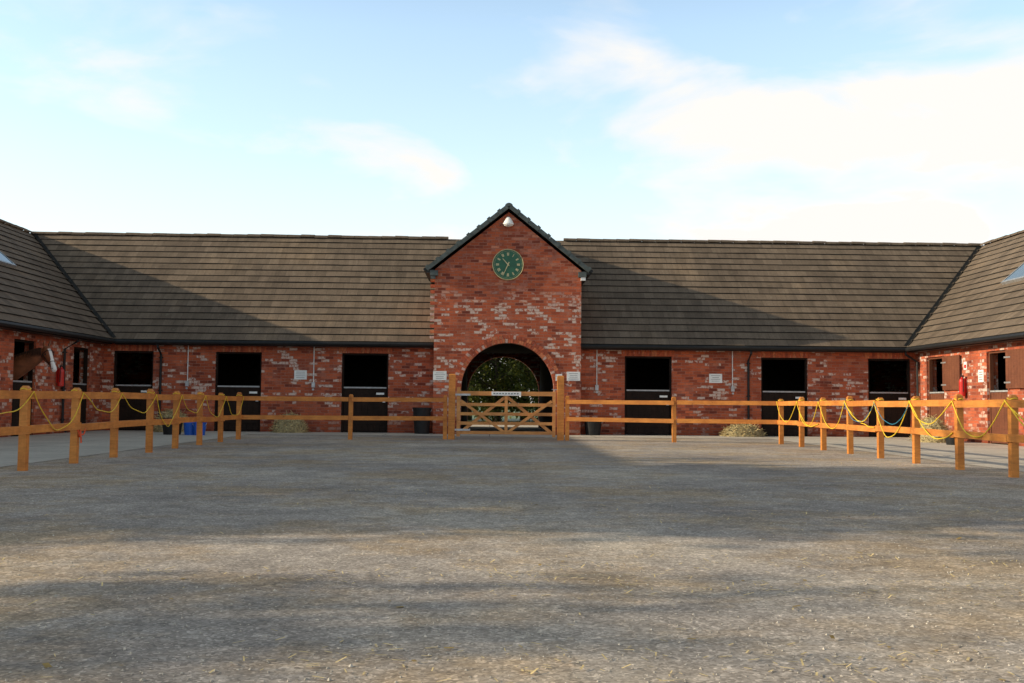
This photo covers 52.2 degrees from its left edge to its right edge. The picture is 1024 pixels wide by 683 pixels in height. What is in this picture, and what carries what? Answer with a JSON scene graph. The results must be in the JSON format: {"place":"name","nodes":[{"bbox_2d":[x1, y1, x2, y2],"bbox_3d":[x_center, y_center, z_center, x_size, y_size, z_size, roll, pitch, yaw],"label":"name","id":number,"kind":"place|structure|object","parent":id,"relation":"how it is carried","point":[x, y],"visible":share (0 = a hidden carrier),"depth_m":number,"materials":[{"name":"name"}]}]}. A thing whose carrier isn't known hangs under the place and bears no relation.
{"place":"outdoors","nodes":[
{"label":"outdoors","id":0,"kind":"place"},
{"bbox_2d":[468,408,537,421],"bbox_3d":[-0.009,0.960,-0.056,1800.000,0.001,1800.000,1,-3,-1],"label":"ground grass","id":1,"kind":"structure","parent":0,"point":[513,419],"depth_m":60.49,"materials":[{"name":"green plant"}]},
{"bbox_2d":[468,358,495,399],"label":"tree","id":2,"kind":"object","parent":1,"relation":"on","point":[471,388],"visible":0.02,"depth_m":50.90,"materials":[{"name":"green plant"}]},
{"bbox_2d":[468,360,525,419],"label":"tree","id":3,"kind":"object","parent":1,"relation":"on","point":[471,401],"visible":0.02,"depth_m":56.11,"materials":[{"name":"green plant"}]},
{"bbox_2d":[468,357,533,421],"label":"tree","id":4,"kind":"object","parent":1,"relation":"on","point":[509,381],"visible":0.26,"depth_m":52.13,"materials":[{"name":"green plant"}]},
{"bbox_2d":[478,358,537,420],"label":"tree","id":5,"kind":"object","parent":1,"relation":"on","point":[514,408],"visible":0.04,"depth_m":57.40,"materials":[{"name":"green plant"}]},
{"bbox_2d":[503,357,538,418],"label":"tree","id":6,"kind":"object","parent":1,"relation":"on","point":[532,380],"visible":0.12,"depth_m":50.70,"materials":[{"name":"green plant"}]},
{"bbox_2d":[471,425,537,426],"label":"farm track","id":7,"kind":"structure","parent":0,"point":[503,425],"depth_m":42.99,"materials":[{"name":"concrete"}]},
{"bbox_2d":[0,426,1023,682],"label":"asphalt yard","id":8,"kind":"structure","parent":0,"point":[194,502],"depth_m":6.21,"materials":[{"name":"grey gravel"}]},
{"bbox_2d":[0,386,242,470],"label":"timber fence","id":9,"kind":"object","parent":8,"relation":"on","point":[24,430],"visible":1,"depth_m":16.99,"materials":[{"name":"brown wood"}]},
{"bbox_2d":[77,428,85,442],"bbox_3d":[-6.365,1.370,15.445,0.062,0.257,0.318,1,-3,-1],"label":"orange twine","id":10,"kind":"object","parent":9,"relation":"attached to","point":[80,434],"visible":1,"depth_m":15.38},
{"bbox_2d":[0,388,243,429],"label":"yellow rope","id":11,"kind":"object","parent":9,"relation":"attached to","point":[117,404],"visible":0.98,"depth_m":17.02,"materials":[{"name":"yellow fabric"}]},
{"bbox_2d":[241,394,446,439],"bbox_3d":[-4.108,1.877,26.039,5.124,1.127,0.200,1,-3,-16],"label":"timber fence","id":12,"kind":"object","parent":8,"relation":"on","point":[351,399],"visible":1,"depth_m":26.00,"materials":[{"name":"brown wood"}]},
{"bbox_2d":[448,374,455,439],"bbox_3d":[-1.545,1.671,26.825,0.180,1.680,0.176,1,-3,-1],"label":"gate post","id":13,"kind":"object","parent":8,"relation":"on","point":[451,408],"visible":1,"depth_m":26.74,"materials":[{"name":"brown wood"}]},
{"bbox_2d":[423,203,592,434],"bbox_3d":[-0.230,-0.406,36.185,5.080,6.947,10.190,1,-3,-1],"label":"brick clock gatehouse","id":14,"kind":"object","parent":8,"relation":"on","point":[529,316],"visible":0.92,"depth_m":31.32,"materials":[{"name":"brick"}]},
{"bbox_2d":[433,371,446,379],"bbox_3d":[-2.152,1.017,31.142,0.400,0.270,0.018,1,-3,-1],"label":"wall sign","id":15,"kind":"object","parent":14,"relation":"attached to","point":[439,375],"visible":1,"depth_m":31.14,"materials":[{"name":"white paint"}]},
{"bbox_2d":[492,249,523,279],"bbox_3d":[-0.120,-2.308,31.349,0.940,0.940,0.082,1,-3,-1],"label":"wall clock","id":16,"kind":"object","parent":14,"relation":"attached to","point":[507,264],"depth_m":31.34,"materials":[{"name":"green paint"}]},
{"bbox_2d":[503,216,513,226],"bbox_3d":[-0.105,-3.602,31.299,0.330,0.338,0.332,1,-3,-1],"label":"wall lamp","id":17,"kind":"object","parent":14,"relation":"attached to","point":[508,221],"visible":1,"depth_m":31.20,"materials":[{"name":"metal"}]},
{"bbox_2d":[567,372,579,380],"bbox_3d":[1.837,1.039,31.225,0.400,0.270,0.018,1,-3,-1],"label":"wall sign","id":18,"kind":"object","parent":14,"relation":"attached to","point":[573,376],"visible":1,"depth_m":31.22,"materials":[{"name":"white paint"}]},
{"bbox_2d":[0,219,1023,445],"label":"brick stable block","id":19,"kind":"structure","parent":8,"relation":"on","point":[266,314],"depth_m":32.34,"materials":[{"name":"brick"}]},
{"bbox_2d":[13,340,56,379],"bbox_3d":[-13.278,1.148,26.334,3.824,2.420,0.694,1,-3,0],"label":"chestnut horse","id":20,"kind":"object","parent":19,"relation":"in","point":[25,362],"visible":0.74,"depth_m":26.26},
{"bbox_2d":[56,365,63,385],"bbox_3d":[-12.246,0.930,28.312,0.192,0.570,0.226,1,-3,-1],"label":"fire extinguisher","id":21,"kind":"object","parent":19,"relation":"attached to","point":[60,376],"visible":1,"depth_m":28.28,"materials":[{"name":"red paint"}]},
{"bbox_2d":[60,338,78,432],"bbox_3d":[-12.127,1.190,28.629,0.454,2.610,0.092,1,-3,-1],"label":"drainpipe","id":22,"kind":"object","parent":19,"relation":"attached to","point":[63,388],"visible":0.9,"depth_m":28.62,"materials":[{"name":"black plastic"}]},
{"bbox_2d":[157,343,163,416],"bbox_3d":[-10.665,1.373,31.515,0.140,2.610,0.432,1,-3,-1],"label":"drainpipe","id":23,"kind":"object","parent":19,"relation":"attached to","point":[160,377],"visible":0.7,"depth_m":31.66,"materials":[{"name":"black plastic"}]},
{"bbox_2d":[185,345,188,388],"bbox_3d":[-9.864,0.751,31.762,0.120,1.403,0.087,1,-3,-1],"label":"electric conduit","id":24,"kind":"object","parent":19,"relation":"attached to","point":[187,383],"visible":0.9,"depth_m":31.76,"materials":[{"name":"white paint"}]},
{"bbox_2d":[294,370,306,379],"bbox_3d":[-6.447,1.018,31.853,0.380,0.280,0.018,1,-3,-1],"label":"wall sign","id":25,"kind":"object","parent":19,"relation":"attached to","point":[300,374],"visible":1,"depth_m":31.85,"materials":[{"name":"white paint"}]},
{"bbox_2d":[311,347,314,389],"bbox_3d":[-6.045,0.792,31.841,0.120,1.403,0.087,1,-3,-1],"label":"electric conduit","id":26,"kind":"object","parent":19,"relation":"attached to","point":[313,383],"visible":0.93,"depth_m":31.84,"materials":[{"name":"white paint"}]},
{"bbox_2d":[11,339,1023,443],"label":"stable doors","id":27,"kind":"structure","parent":19,"relation":"in","point":[1014,358],"depth_m":31.88,"materials":[{"name":"black paint"}]},
{"bbox_2d":[595,350,598,392],"bbox_3d":[2.603,0.884,32.019,0.120,1.403,0.087,1,-3,-1],"label":"electric conduit","id":28,"kind":"object","parent":19,"relation":"attached to","point":[596,387],"visible":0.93,"depth_m":32.02,"materials":[{"name":"white paint"}]},
{"bbox_2d":[709,374,721,382],"bbox_3d":[6.259,1.134,32.115,0.400,0.280,0.018,1,-3,-1],"label":"wall sign","id":29,"kind":"object","parent":19,"relation":"attached to","point":[715,378],"visible":1,"depth_m":32.11,"materials":[{"name":"white paint"}]},
{"bbox_2d":[731,351,734,394],"bbox_3d":[6.782,0.929,32.105,0.120,1.403,0.087,1,-3,-1],"label":"electric conduit","id":30,"kind":"object","parent":19,"relation":"attached to","point":[732,388],"visible":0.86,"depth_m":32.10,"materials":[{"name":"white paint"}]},
{"bbox_2d":[746,350,751,419],"bbox_3d":[7.260,1.565,31.884,0.140,2.610,0.432,1,-3,-1],"label":"drainpipe","id":31,"kind":"object","parent":19,"relation":"attached to","point":[748,363],"visible":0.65,"depth_m":32.03,"materials":[{"name":"black plastic"}]},
{"bbox_2d":[905,352,918,395],"bbox_3d":[12.205,1.609,31.826,0.454,2.610,0.092,1,-3,-1],"label":"drainpipe","id":32,"kind":"object","parent":19,"relation":"attached to","point":[917,374],"visible":0.52,"depth_m":31.85,"materials":[{"name":"black plastic"}]},
{"bbox_2d":[959,375,966,395],"bbox_3d":[12.401,1.218,28.718,0.192,0.570,0.226,1,-3,-1],"label":"fire extinguisher","id":33,"kind":"object","parent":19,"relation":"attached to","point":[962,386],"visible":0.92,"depth_m":28.68,"materials":[{"name":"red paint"}]},
{"bbox_2d":[978,370,983,381],"bbox_3d":[12.508,0.918,27.865,0.017,0.330,0.300,1,-3,-1],"label":"wall sign","id":34,"kind":"object","parent":19,"relation":"attached to","point":[980,375],"visible":1,"depth_m":27.85,"materials":[{"name":"white paint"}]},
{"bbox_2d":[2,440,1023,682],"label":"straw litter","id":35,"kind":"object","parent":8,"relation":"on","point":[859,657],"visible":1,"depth_m":5.37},
{"bbox_2d":[3,447,1022,680],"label":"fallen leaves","id":36,"kind":"object","parent":8,"relation":"on","point":[45,665],"visible":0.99,"depth_m":5.54,"materials":[{"name":"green plant"}]},
{"bbox_2d":[557,376,563,440],"bbox_3d":[1.247,1.710,26.876,0.176,1.660,0.174,1,-3,-1],"label":"gate post","id":37,"kind":"object","parent":8,"relation":"on","point":[560,407],"visible":1,"depth_m":26.79,"materials":[{"name":"brown wood"}]},
{"bbox_2d":[455,387,556,436],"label":"five bar gate","id":38,"kind":"structure","parent":37,"relation":"attached to","point":[466,430],"depth_m":26.82,"materials":[{"name":"wood"}]},
{"bbox_2d":[492,392,520,395],"bbox_3d":[-0.146,1.338,26.828,0.760,0.100,0.022,1,-3,-1],"label":"gate sign","id":39,"kind":"object","parent":38,"relation":"attached to","point":[507,393],"visible":1,"depth_m":26.82,"materials":[{"name":"white paint"}]},
{"bbox_2d":[565,396,776,441],"bbox_3d":[3.955,1.956,26.233,5.327,1.146,0.158,0,-3,13],"label":"timber fence","id":40,"kind":"object","parent":8,"relation":"on","point":[672,402],"visible":1,"depth_m":26.19,"materials":[{"name":"brown wood"}]},
{"bbox_2d":[777,394,1023,477],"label":"timber fence","id":41,"kind":"object","parent":8,"relation":"on","point":[1013,438],"visible":0.98,"depth_m":17.47,"materials":[{"name":"brown wood"}]},
{"bbox_2d":[844,402,908,424],"bbox_3d":[6.635,1.311,19.181,0.048,0.391,3.267,1,-3,-1],"label":"rope","id":42,"kind":"object","parent":41,"relation":"hanging from","point":[879,414],"visible":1,"depth_m":19.00,"materials":[{"name":"yellow fabric"}]},
{"bbox_2d":[776,398,1023,438],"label":"yellow rope","id":43,"kind":"object","parent":41,"relation":"attached to","point":[920,421],"visible":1,"depth_m":17.51,"materials":[{"name":"yellow fabric"}]},
{"bbox_2d":[0,430,1023,471],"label":"concrete path","id":44,"kind":"structure","parent":0,"point":[48,447],"depth_m":24.04,"materials":[{"name":"grey concrete"}]},
{"bbox_2d":[153,408,187,431],"bbox_3d":[-9.989,2.260,30.620,1.340,0.780,1.094,1,-3,-1],"label":"hay pile","id":45,"kind":"object","parent":44,"relation":"on","point":[168,413],"visible":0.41,"depth_m":30.41,"materials":[{"name":"plant"}]},
{"bbox_2d":[161,418,182,434],"bbox_3d":[-9.209,2.296,28.326,0.613,0.450,0.594,1,-3,-1],"label":"black bin","id":46,"kind":"object","parent":44,"relation":"on","point":[167,430],"visible":0.38,"depth_m":28.10,"materials":[{"name":"plastic"}]},
{"bbox_2d":[184,422,193,434],"bbox_3d":[-8.655,2.305,28.137,0.420,0.420,0.403,1,-3,-1],"label":"blue bucket","id":47,"kind":"object","parent":44,"relation":"on","point":[188,428],"visible":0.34,"depth_m":27.98,"materials":[{"name":"plastic"}]},
{"bbox_2d":[193,422,206,434],"bbox_3d":[-8.352,2.337,27.941,0.377,0.340,0.360,1,-3,-1],"label":"blue bucket","id":48,"kind":"object","parent":44,"relation":"on","point":[204,426],"visible":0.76,"depth_m":27.86,"materials":[{"name":"plastic"}]},
{"bbox_2d":[269,411,310,432],"bbox_3d":[-6.600,2.377,31.126,1.244,0.670,0.969,1,-3,-1],"label":"hay pile","id":49,"kind":"object","parent":44,"relation":"on","point":[289,426],"visible":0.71,"depth_m":30.87,"materials":[{"name":"plant"}]},
{"bbox_2d":[412,407,431,433],"bbox_3d":[-2.687,2.359,31.166,0.591,0.780,0.572,1,-3,-1],"label":"black bin","id":50,"kind":"object","parent":44,"relation":"on","point":[421,426],"visible":0.96,"depth_m":30.95,"materials":[{"name":"plastic"}]},
{"bbox_2d":[584,421,601,434],"bbox_3d":[2.429,2.550,31.363,0.591,0.520,0.572,1,-3,-1],"label":"black bin","id":51,"kind":"object","parent":44,"relation":"on","point":[592,428],"visible":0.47,"depth_m":31.15,"materials":[{"name":"plastic"}]},
{"bbox_2d":[719,424,767,436],"bbox_3d":[6.947,2.637,31.451,1.510,0.451,0.946,1,-3,-1],"label":"hay pile","id":52,"kind":"object","parent":44,"relation":"on","point":[742,430],"visible":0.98,"depth_m":31.22,"materials":[{"name":"plant"}]},
{"bbox_2d":[908,414,952,442],"bbox_3d":[11.312,2.305,28.156,1.212,0.810,1.458,1,-3,-1],"label":"hay pile","id":53,"kind":"object","parent":44,"relation":"on","point":[938,424],"visible":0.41,"depth_m":27.77,"materials":[{"name":"plant"}]},
{"bbox_2d":[945,437,954,444],"bbox_3d":[11.040,2.410,26.143,0.442,0.350,0.424,1,-3,-1],"label":"black bucket","id":54,"kind":"object","parent":44,"relation":"on","point":[950,441],"visible":0.15,"depth_m":26.02,"materials":[{"name":"plastic"}]},
{"bbox_2d":[0,0,1023,401],"label":"sky","id":55,"kind":"structure","parent":0,"point":[894,121],"materials":[{"name":"blue"}]}
]}

